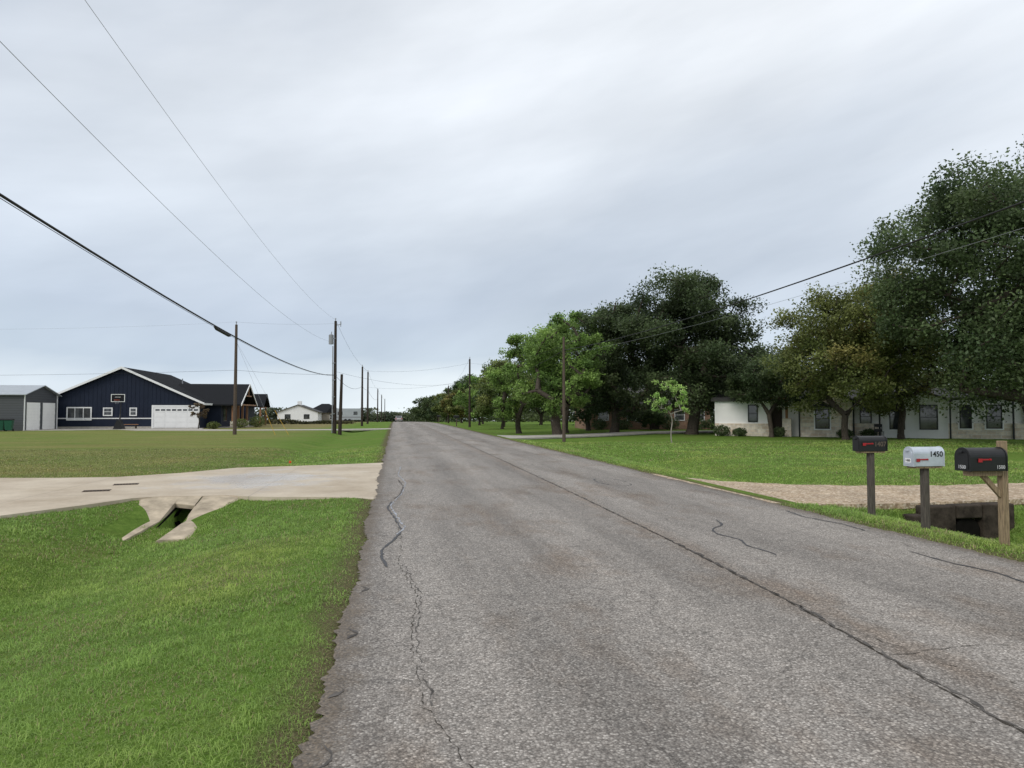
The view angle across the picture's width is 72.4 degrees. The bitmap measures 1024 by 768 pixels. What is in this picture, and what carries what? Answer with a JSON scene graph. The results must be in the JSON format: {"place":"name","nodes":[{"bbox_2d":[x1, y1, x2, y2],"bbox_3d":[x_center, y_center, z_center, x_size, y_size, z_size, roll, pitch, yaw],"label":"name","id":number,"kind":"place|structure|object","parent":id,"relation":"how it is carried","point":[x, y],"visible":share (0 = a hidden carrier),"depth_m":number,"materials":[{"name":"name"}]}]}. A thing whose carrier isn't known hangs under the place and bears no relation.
{"place":"outdoors","nodes":[
{"label":"outdoors","id":0,"kind":"place"},
{"bbox_2d":[22,428,125,430],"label":"shed driveway","id":1,"kind":"structure","parent":0,"point":[68,429],"depth_m":66.36,"materials":[{"name":"concrete"}]},
{"bbox_2d":[111,394,124,428],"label":"basketball hoop","id":2,"kind":"object","parent":1,"relation":"on","point":[119,423],"visible":0.99,"depth_m":67.68,"materials":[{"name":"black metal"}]},
{"bbox_2d":[0,447,295,477],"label":"grass","id":3,"kind":"structure","parent":0,"point":[19,459],"depth_m":24.12,"materials":[{"name":"green plant"}]},
{"bbox_2d":[0,606,341,767],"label":"grass","id":4,"kind":"structure","parent":0,"point":[4,688],"depth_m":4.18,"materials":[{"name":"green plant"}]},
{"bbox_2d":[0,528,366,669],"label":"grass","id":5,"kind":"structure","parent":0,"point":[142,580],"depth_m":7.20,"materials":[{"name":"green plant"}]},
{"bbox_2d":[0,463,382,518],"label":"concrete driveway","id":6,"kind":"structure","parent":0,"point":[24,496],"depth_m":15.19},
{"bbox_2d":[118,428,390,430],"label":"house driveway","id":7,"kind":"structure","parent":0,"point":[169,429],"depth_m":66.28,"materials":[{"name":"concrete"}]},
{"bbox_2d":[243,446,384,466],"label":"grass","id":8,"kind":"structure","parent":0,"point":[351,451],"depth_m":26.82,"materials":[{"name":"green plant"}]},
{"bbox_2d":[0,421,1023,767],"bbox_3d":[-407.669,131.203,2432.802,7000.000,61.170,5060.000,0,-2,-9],"label":"ground","id":9,"kind":"structure","parent":0,"point":[244,439],"depth_m":8.17,"materials":[{"name":"green plant"}]},
{"bbox_2d":[4,419,14,430],"bbox_3d":[-43.907,3.587,61.110,0.640,1.106,0.726,1,-2,-21],"label":"trash bin","id":10,"kind":"object","parent":9,"relation":"on","point":[8,423],"visible":0.98,"depth_m":60.87,"materials":[{"name":"green plastic"}]},
{"bbox_2d":[0,385,61,430],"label":"metal shed","id":11,"kind":"structure","parent":9,"relation":"on","point":[30,407],"depth_m":64.60,"materials":[{"name":"grey"}]},
{"bbox_2d":[26,402,39,429],"bbox_3d":[-44.284,2.976,64.763,0.038,2.518,2.400,0,-2,-9],"label":"roller door","id":12,"kind":"structure","parent":11,"relation":"in","point":[33,411],"depth_m":64.74,"materials":[{"name":"white paint"}]},
{"bbox_2d":[42,403,54,428],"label":"roller door","id":13,"kind":"structure","parent":11,"relation":"in","point":[48,408],"depth_m":67.58,"materials":[{"name":"white paint"}]},
{"bbox_2d":[57,366,269,428],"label":"navy house","id":14,"kind":"structure","parent":9,"relation":"on","point":[156,400],"depth_m":71.82,"materials":[{"name":"paint"}]},
{"bbox_2d":[66,407,91,419],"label":"window","id":15,"kind":"structure","parent":14,"relation":"in","point":[73,412],"depth_m":70.65,"materials":[{"name":"glass"}]},
{"bbox_2d":[103,408,112,415],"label":"window","id":16,"kind":"structure","parent":14,"relation":"in","point":[105,410],"depth_m":71.10,"materials":[{"name":"white glass"}]},
{"bbox_2d":[153,407,197,427],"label":"garage door","id":17,"kind":"structure","parent":14,"relation":"in","point":[164,417],"depth_m":72.12,"materials":[{"name":"white paint"}]},
{"bbox_2d":[122,496,239,542],"bbox_3d":[-5.964,2.524,12.369,1.950,0.822,2.250,0,-2,-9],"label":"culvert","id":18,"kind":"object","parent":9,"relation":"on","point":[158,509],"visible":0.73,"depth_m":12.84,"materials":[{"name":"concrete"}]},
{"bbox_2d":[0,497,370,574],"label":"grass","id":19,"kind":"structure","parent":9,"relation":"on","point":[194,546],"depth_m":10.64,"materials":[{"name":"green plant"}]},
{"bbox_2d":[188,403,209,428],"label":"tree","id":20,"kind":"object","parent":9,"relation":"on","point":[204,414],"visible":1,"depth_m":69.50,"materials":[{"name":"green plant"}]},
{"bbox_2d":[206,421,221,428],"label":"shrub","id":21,"kind":"object","parent":9,"relation":"on","point":[213,425],"visible":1,"depth_m":70.15,"materials":[{"name":"green plant"}]},
{"bbox_2d":[233,321,237,434],"bbox_3d":[-20.568,-0.307,52.074,0.270,8.732,0.270,0,-2,-9],"label":"utility pole","id":22,"kind":"object","parent":9,"relation":"on","point":[235,391],"visible":0.96,"depth_m":51.97,"materials":[{"name":"brown wood"}]},
{"bbox_2d":[231,418,248,427],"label":"shrub","id":23,"kind":"object","parent":9,"relation":"on","point":[243,424],"visible":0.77,"depth_m":74.96,"materials":[{"name":"green plant"}]},
{"bbox_2d":[248,415,266,426],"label":"shrub","id":24,"kind":"object","parent":9,"relation":"on","point":[259,418],"visible":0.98,"depth_m":78.09,"materials":[{"name":"green plant"}]},
{"bbox_2d":[275,401,323,421],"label":"white house","id":25,"kind":"structure","parent":9,"relation":"on","point":[299,411],"depth_m":179.38,"materials":[{"name":"paint"}]},
{"bbox_2d":[254,419,355,423],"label":"field hedge","id":26,"kind":"object","parent":9,"relation":"on","point":[283,421],"visible":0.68,"depth_m":102.08,"materials":[{"name":"green plant"}]},
{"bbox_2d":[255,407,380,421],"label":"distant woodland","id":27,"kind":"object","parent":9,"relation":"on","point":[271,414],"visible":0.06,"depth_m":259.98,"materials":[{"name":"green plant"}]},
{"bbox_2d":[314,404,342,420],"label":"brown house","id":28,"kind":"structure","parent":9,"relation":"on","point":[326,409],"depth_m":190.33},
{"bbox_2d":[329,318,340,433],"bbox_3d":[-14.725,-0.542,58.014,1.003,9.879,0.414,1,-3,-25],"label":"utility pole","id":29,"kind":"object","parent":9,"relation":"on","point":[332,338],"visible":0.98,"depth_m":57.93,"materials":[{"name":"brown wood"}]},
{"bbox_2d":[0,193,325,374],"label":"overhead cable","id":30,"kind":"object","parent":29,"relation":"attached to","point":[59,231],"visible":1,"depth_m":11.96,"materials":[{"name":"black rubber"}]},
{"bbox_2d":[0,41,334,342],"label":"power line","id":31,"kind":"object","parent":29,"relation":"attached to","point":[120,162],"visible":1,"depth_m":12.08,"materials":[{"name":"grey metal"}]},
{"bbox_2d":[0,198,336,375],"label":"overhead cable","id":32,"kind":"object","parent":29,"relation":"attached to","point":[121,272],"visible":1,"depth_m":11.95,"materials":[{"name":"black rubber"}]},
{"bbox_2d":[85,0,333,318],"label":"power line","id":33,"kind":"object","parent":29,"relation":"attached to","point":[186,141],"visible":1,"depth_m":15.78,"materials":[{"name":"grey metal"}]},
{"bbox_2d":[338,374,342,434],"bbox_3d":[-14.127,1.831,57.632,0.375,5.278,0.309,0,-2,-9],"label":"utility pole","id":34,"kind":"object","parent":9,"relation":"on","point":[340,408],"visible":0.94,"depth_m":57.52,"materials":[{"name":"brown wood"}]},
{"bbox_2d":[337,408,360,420],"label":"travel trailer","id":35,"kind":"object","parent":9,"relation":"on","point":[349,414],"visible":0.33,"depth_m":144.35,"materials":[{"name":"metal"}]},
{"bbox_2d":[361,365,362,425],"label":"utility pole","id":36,"kind":"object","parent":9,"relation":"on","point":[362,397],"visible":0.93,"depth_m":89.94,"materials":[{"name":"brown wood"}]},
{"bbox_2d":[367,372,368,423],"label":"utility pole","id":37,"kind":"object","parent":9,"relation":"on","point":[367,397],"visible":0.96,"depth_m":104.79,"materials":[{"name":"brown wood"}]},
{"bbox_2d":[363,411,418,421],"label":"distant woodland","id":38,"kind":"object","parent":9,"relation":"on","point":[390,416],"visible":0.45,"depth_m":292.06,"materials":[{"name":"green plant"}]},
{"bbox_2d":[409,397,432,421],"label":"roadside tree","id":39,"kind":"object","parent":9,"relation":"on","point":[418,411],"visible":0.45,"depth_m":232.13,"materials":[{"name":"green plant"}]},
{"bbox_2d":[419,395,447,421],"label":"roadside tree","id":40,"kind":"object","parent":9,"relation":"on","point":[426,401],"visible":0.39,"depth_m":195.66,"materials":[{"name":"green plant"}]},
{"bbox_2d":[431,392,458,421],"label":"roadside tree","id":41,"kind":"object","parent":9,"relation":"on","point":[438,409],"visible":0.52,"depth_m":166.40,"materials":[{"name":"green plant"}]},
{"bbox_2d":[434,380,471,422],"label":"roadside tree","id":42,"kind":"object","parent":9,"relation":"on","point":[453,387],"visible":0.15,"depth_m":145.78,"materials":[{"name":"green plant"}]},
{"bbox_2d":[439,387,467,422],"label":"roadside tree","id":43,"kind":"object","parent":9,"relation":"on","point":[450,409],"visible":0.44,"depth_m":127.83,"materials":[{"name":"green plant"}]},
{"bbox_2d":[468,357,470,426],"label":"utility pole","id":44,"kind":"object","parent":9,"relation":"on","point":[469,418],"visible":0.94,"depth_m":84.83,"materials":[{"name":"brown wood"}]},
{"bbox_2d":[453,374,497,423],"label":"roadside tree","id":45,"kind":"object","parent":9,"relation":"on","point":[462,380],"visible":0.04,"depth_m":112.65,"materials":[{"name":"green plant"}]},
{"bbox_2d":[451,374,501,424],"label":"roadside tree","id":46,"kind":"object","parent":9,"relation":"on","point":[460,395],"visible":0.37,"depth_m":98.37,"materials":[{"name":"green plant"}]},
{"bbox_2d":[469,358,535,428],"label":"roadside tree","id":47,"kind":"object","parent":9,"relation":"on","point":[484,405],"visible":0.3,"depth_m":73.02,"materials":[{"name":"green plant"}]},
{"bbox_2d":[471,357,536,426],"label":"roadside tree","id":48,"kind":"object","parent":9,"relation":"on","point":[476,396],"visible":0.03,"depth_m":85.72,"materials":[{"name":"green plant"}]},
{"bbox_2d":[481,332,549,433],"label":"pecan tree","id":49,"kind":"object","parent":9,"relation":"on","point":[499,384],"visible":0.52,"depth_m":57.74,"materials":[{"name":"green plant"}]},
{"bbox_2d":[508,372,559,424],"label":"shade tree","id":50,"kind":"object","parent":9,"relation":"on","point":[539,410],"visible":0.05,"depth_m":101.74,"materials":[{"name":"green plant"}]},
{"bbox_2d":[501,310,617,434],"bbox_3d":[3.413,-0.671,52.240,8.490,9.265,7.518,-2,-3,39],"label":"pecan tree","id":51,"kind":"object","parent":9,"relation":"on","point":[541,342],"visible":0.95,"depth_m":51.08,"materials":[{"name":"green plant"}]},
{"bbox_2d":[562,337,565,441],"bbox_3d":[3.112,0.459,42.006,0.203,6.601,0.203,0,-2,-9],"label":"utility pole","id":52,"kind":"object","parent":9,"relation":"on","point":[563,406],"visible":0.94,"depth_m":41.93,"materials":[{"name":"brown wood"}]},
{"bbox_2d":[566,201,1023,349],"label":"overhead cable","id":53,"kind":"object","parent":52,"relation":"attached to","point":[1008,207],"visible":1,"depth_m":15.42,"materials":[{"name":"black rubber"}]},
{"bbox_2d":[570,228,1021,352],"bbox_3d":[6.818,-2.427,19.963,0.007,0.634,44.900,0,-2,-9],"label":"power line","id":54,"kind":"object","parent":52,"relation":"attached to","point":[838,284],"visible":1,"depth_m":15.46,"materials":[{"name":"grey metal"}]},
{"bbox_2d":[544,310,603,432],"bbox_3d":[5.013,-1.086,59.694,6.971,10.695,7.330,-2,-3,44],"label":"pecan tree","id":55,"kind":"object","parent":9,"relation":"on","point":[577,313],"visible":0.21,"depth_m":58.67,"materials":[{"name":"green plant"}]},
{"bbox_2d":[544,351,641,430],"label":"shade tree","id":56,"kind":"object","parent":9,"relation":"on","point":[588,426],"visible":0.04,"depth_m":67.30,"materials":[{"name":"green plant"}]},
{"bbox_2d":[591,418,608,429],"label":"shrub","id":57,"kind":"object","parent":9,"relation":"on","point":[602,424],"visible":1,"depth_m":70.82,"materials":[{"name":"green plant"}]},
{"bbox_2d":[545,296,680,432],"bbox_3d":[8.241,-1.508,61.445,12.544,11.784,10.711,0,-2,-9],"label":"live oak tree","id":58,"kind":"object","parent":9,"relation":"on","point":[614,377],"visible":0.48,"depth_m":58.96,"materials":[{"name":"green plant"}]},
{"bbox_2d":[619,419,632,429],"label":"shrub","id":59,"kind":"object","parent":9,"relation":"on","point":[621,427],"visible":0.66,"depth_m":71.10,"materials":[{"name":"green plant"}]},
{"bbox_2d":[575,388,709,428],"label":"brick house","id":60,"kind":"structure","parent":9,"relation":"on","point":[607,418],"depth_m":72.72,"materials":[{"name":"brown"}]},
{"bbox_2d":[674,409,684,420],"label":"window","id":61,"kind":"structure","parent":60,"relation":"in","point":[681,417],"depth_m":72.75,"materials":[{"name":"glass"}]},
{"bbox_2d":[637,403,670,429],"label":"shrub","id":62,"kind":"object","parent":9,"relation":"on","point":[656,418],"visible":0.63,"depth_m":68.95,"materials":[{"name":"green plant"}]},
{"bbox_2d":[644,378,689,442],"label":"sapling","id":63,"kind":"object","parent":9,"relation":"on","point":[673,389],"visible":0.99,"depth_m":40.39,"materials":[{"name":"green plant"}]},
{"bbox_2d":[662,416,679,429],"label":"shrub","id":64,"kind":"object","parent":9,"relation":"on","point":[666,426],"visible":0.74,"depth_m":71.32,"materials":[{"name":"green plant"}]},
{"bbox_2d":[603,261,777,434],"bbox_3d":[14.407,-2.724,56.162,13.892,13.762,13.863,0,-2,-9],"label":"live oak tree","id":65,"kind":"object","parent":9,"relation":"on","point":[691,295],"visible":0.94,"depth_m":54.23,"materials":[{"name":"green plant"}]},
{"bbox_2d":[403,384,997,421],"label":"distant woodland","id":66,"kind":"object","parent":9,"relation":"on","point":[531,417],"visible":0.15,"depth_m":182.88,"materials":[{"name":"green plant"}]},
{"bbox_2d":[702,418,714,429],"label":"shrub","id":67,"kind":"object","parent":9,"relation":"on","point":[708,421],"visible":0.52,"depth_m":71.00,"materials":[{"name":"green plant"}]},
{"bbox_2d":[713,424,730,435],"bbox_3d":[15.579,3.462,52.099,1.392,0.940,1.385,0,-2,-9],"label":"shrub","id":68,"kind":"object","parent":9,"relation":"on","point":[717,429],"visible":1,"depth_m":51.91,"materials":[{"name":"green plant"}]},
{"bbox_2d":[674,334,783,425],"bbox_3d":[18.971,-0.201,59.033,11.155,8.864,12.209,0,-2,-9],"label":"live oak tree","id":69,"kind":"object","parent":9,"relation":"on","point":[756,349],"visible":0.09,"depth_m":57.95,"materials":[{"name":"green plant"}]},
{"bbox_2d":[732,427,747,435],"bbox_3d":[16.774,3.542,51.481,1.130,0.729,1.118,0,-2,-9],"label":"shrub","id":70,"kind":"object","parent":9,"relation":"on","point":[739,431],"visible":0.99,"depth_m":51.25,"materials":[{"name":"green plant"}]},
{"bbox_2d":[721,345,826,436],"bbox_3d":[18.465,0.484,49.797,7.344,6.681,7.435,-2,-3,35],"label":"shade tree","id":71,"kind":"object","parent":9,"relation":"on","point":[750,379],"visible":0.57,"depth_m":49.09,"materials":[{"name":"green plant"}]},
{"bbox_2d":[774,426,786,436],"bbox_3d":[19.083,3.428,50.102,1.223,0.829,1.176,0,-2,-9],"label":"shrub","id":72,"kind":"object","parent":9,"relation":"on","point":[779,432],"visible":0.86,"depth_m":49.86,"materials":[{"name":"green plant"}]},
{"bbox_2d":[755,281,954,439],"bbox_3d":[21.090,-1.528,44.210,10.333,10.341,9.247,0,-2,-9],"label":"elm tree","id":73,"kind":"object","parent":9,"relation":"on","point":[824,350],"visible":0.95,"depth_m":43.11,"materials":[{"name":"green plant"}]},
{"bbox_2d":[711,388,1023,438],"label":"stone house","id":74,"kind":"structure","parent":9,"relation":"on","point":[933,424],"depth_m":49.06,"materials":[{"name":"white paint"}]},
{"bbox_2d":[748,405,757,421],"bbox_3d":[17.916,2.189,52.080,0.700,1.300,0.080,-1,-3,24],"label":"window","id":75,"kind":"structure","parent":74,"relation":"in","point":[752,414],"depth_m":52.08,"materials":[{"name":"grey glass"}]},
{"bbox_2d":[772,407,781,427],"bbox_3d":[19.634,2.833,51.911,0.750,2.200,0.098,-1,-3,24],"label":"entry door","id":76,"kind":"structure","parent":74,"relation":"in","point":[777,414],"depth_m":51.87,"materials":[{"name":"brown wood"}]},
{"bbox_2d":[815,409,829,428],"bbox_3d":[22.185,2.481,50.038,0.950,1.450,0.080,-1,-3,24],"label":"window","id":77,"kind":"structure","parent":74,"relation":"in","point":[824,423],"depth_m":50.03,"materials":[{"name":"grey glass"}]},
{"bbox_2d":[860,406,871,422],"bbox_3d":[25.026,2.311,49.535,0.750,1.450,0.080,-1,-3,24],"label":"window","id":78,"kind":"structure","parent":74,"relation":"in","point":[863,415],"depth_m":49.55,"materials":[{"name":"grey glass"}]},
{"bbox_2d":[889,409,904,429],"bbox_3d":[26.500,2.281,48.182,0.950,1.700,0.080,-1,-3,24],"label":"window","id":79,"kind":"structure","parent":74,"relation":"in","point":[893,420],"depth_m":48.25,"materials":[{"name":"grey glass"}]},
{"bbox_2d":[919,405,937,429],"bbox_3d":[28.210,2.249,47.414,1.100,1.700,0.080,-1,-3,24],"label":"window","id":80,"kind":"structure","parent":74,"relation":"in","point":[930,422],"depth_m":47.41,"materials":[{"name":"grey glass"}]},
{"bbox_2d":[959,405,971,428],"bbox_3d":[30.407,2.179,46.918,0.700,1.600,0.080,-1,-3,24],"label":"window","id":81,"kind":"structure","parent":74,"relation":"in","point":[965,422],"depth_m":46.92,"materials":[{"name":"grey glass"}]},
{"bbox_2d":[986,404,1002,428],"bbox_3d":[31.859,2.153,46.265,0.900,1.600,0.080,-1,-3,24],"label":"window","id":82,"kind":"structure","parent":74,"relation":"in","point":[990,425],"depth_m":46.23,"materials":[{"name":"grey glass"}]},
{"bbox_2d":[859,428,877,435],"bbox_3d":[24.767,3.414,48.643,1.218,0.758,1.131,0,-2,-9],"label":"shrub","id":83,"kind":"object","parent":9,"relation":"on","point":[868,432],"visible":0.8,"depth_m":48.42,"materials":[{"name":"green plant"}]},
{"bbox_2d":[852,435,887,514],"bbox_3d":[5.721,1.627,11.185,0.526,1.603,0.197,0,-2,-9],"label":"mailbox","id":84,"kind":"object","parent":9,"relation":"on","point":[869,446],"visible":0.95,"depth_m":11.16,"materials":[{"name":"black metal"}]},
{"bbox_2d":[852,436,860,451],"bbox_3d":[5.491,0.950,11.181,0.062,0.247,0.184,0,-2,-9],"label":"door","id":85,"kind":"structure","parent":84,"relation":"in","point":[856,441],"depth_m":11.16,"materials":[{"name":"black metal"}]},
{"bbox_2d":[816,355,941,388],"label":"shade tree","id":86,"kind":"object","parent":9,"relation":"on","point":[908,380],"depth_m":63.93,"materials":[{"name":"green plant"}]},
{"bbox_2d":[829,258,977,438],"bbox_3d":[25.728,-2.223,46.361,9.971,11.828,10.188,0,-2,-9],"label":"elm tree","id":87,"kind":"object","parent":9,"relation":"on","point":[922,387],"visible":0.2,"depth_m":45.57,"materials":[{"name":"green plant"}]},
{"bbox_2d":[903,446,944,529],"bbox_3d":[5.817,1.620,9.882,0.526,1.474,0.217,0,-2,-9],"label":"mailbox","id":88,"kind":"object","parent":9,"relation":"on","point":[924,459],"visible":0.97,"depth_m":9.85,"materials":[{"name":"metal"}]},
{"bbox_2d":[903,447,914,466],"bbox_3d":[5.587,1.022,9.875,0.062,0.277,0.204,0,-2,-9],"label":"door","id":89,"kind":"structure","parent":88,"relation":"in","point":[908,452],"depth_m":9.84,"materials":[{"name":"metal"}]},
{"bbox_2d":[844,134,1023,425],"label":"oak tree","id":90,"kind":"object","parent":9,"relation":"on","point":[990,315],"visible":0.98,"depth_m":37.72,"materials":[{"name":"green plant"}]},
{"bbox_2d":[902,502,1014,539],"bbox_3d":[7.809,2.499,12.226,2.030,0.800,0.360,0,-2,-9],"label":"stone headwall","id":91,"kind":"object","parent":9,"relation":"on","point":[956,517],"visible":0.59,"depth_m":12.18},
{"bbox_2d":[921,323,1021,387],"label":"shade tree","id":92,"kind":"object","parent":9,"relation":"on","point":[954,359],"depth_m":62.56,"materials":[{"name":"green plant"}]},
{"bbox_2d":[954,441,1009,545],"bbox_3d":[5.784,1.544,8.571,0.636,1.689,0.257,0,-2,-9],"label":"mailbox","id":93,"kind":"object","parent":9,"relation":"on","point":[983,463],"visible":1,"depth_m":8.56,"materials":[{"name":"black metal"}]},
{"bbox_2d":[954,447,972,471],"bbox_3d":[5.499,0.918,8.555,0.062,0.287,0.244,0,-2,-9],"label":"door","id":94,"kind":"structure","parent":93,"relation":"in","point":[962,456],"depth_m":8.53,"materials":[{"name":"black metal"}]},
{"bbox_2d":[0,0,1023,420],"label":"sky","id":95,"kind":"structure","parent":0,"point":[444,180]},
{"bbox_2d":[498,430,713,438],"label":"neighbour driveway","id":96,"kind":"structure","parent":0,"point":[583,435],"depth_m":51.04,"materials":[{"name":"concrete"}]},
{"bbox_2d":[291,422,1023,767],"bbox_3d":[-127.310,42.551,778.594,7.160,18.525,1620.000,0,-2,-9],"label":"road","id":97,"kind":"structure","parent":0,"point":[661,660],"depth_m":5.12,"materials":[{"name":"asphalt"}]},
{"bbox_2d":[380,532,400,566],"bbox_3d":[-1.461,1.933,8.308,0.161,0.001,2.207,0,-2,-5],"label":"sealed crack","id":98,"kind":"object","parent":97,"relation":"on","point":[382,553],"visible":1,"depth_m":8.09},
{"bbox_2d":[401,565,433,705],"bbox_3d":[-0.756,1.828,5.635,0.147,0.001,3.702,0,-2,-11],"label":"road crack","id":99,"kind":"object","parent":97,"relation":"on","point":[431,689],"visible":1,"depth_m":4.91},
{"bbox_2d":[398,529,472,767],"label":"road crack","id":100,"kind":"object","parent":97,"relation":"on","point":[420,680],"visible":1,"depth_m":4.13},
{"bbox_2d":[426,426,824,618],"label":"road centre stain","id":101,"kind":"object","parent":97,"relation":"on","point":[820,616],"visible":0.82,"depth_m":7.96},
{"bbox_2d":[442,433,1023,732],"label":"road centre crack","id":102,"kind":"object","parent":97,"relation":"on","point":[1007,723],"visible":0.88,"depth_m":4.97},
{"bbox_2d":[712,520,775,554],"bbox_3d":[2.851,1.970,9.154,0.328,0.001,2.654,0,-2,2],"label":"sealed crack","id":103,"kind":"object","parent":97,"relation":"on","point":[721,524],"visible":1,"depth_m":8.94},
{"bbox_2d":[665,537,1023,729],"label":"road centre stain","id":104,"kind":"object","parent":97,"relation":"on","point":[980,706],"visible":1,"depth_m":4.55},
{"bbox_2d":[910,551,1023,581],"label":"sealed crack","id":105,"kind":"object","parent":97,"relation":"on","point":[977,568],"visible":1,"depth_m":7.17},
{"bbox_2d":[513,439,1023,462],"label":"grass","id":106,"kind":"structure","parent":0,"point":[761,451],"depth_m":34.97,"materials":[{"name":"green plant"}]},
{"bbox_2d":[576,454,1023,485],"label":"grass","id":107,"kind":"structure","parent":0,"point":[685,473],"depth_m":21.66,"materials":[{"name":"green plant"}]},
{"bbox_2d":[654,474,1023,509],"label":"gravel driveway","id":108,"kind":"structure","parent":0,"point":[896,497],"depth_m":13.94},
{"bbox_2d":[780,501,1023,561],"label":"grass","id":109,"kind":"structure","parent":0,"point":[911,526],"depth_m":10.01,"materials":[{"name":"green plant"}]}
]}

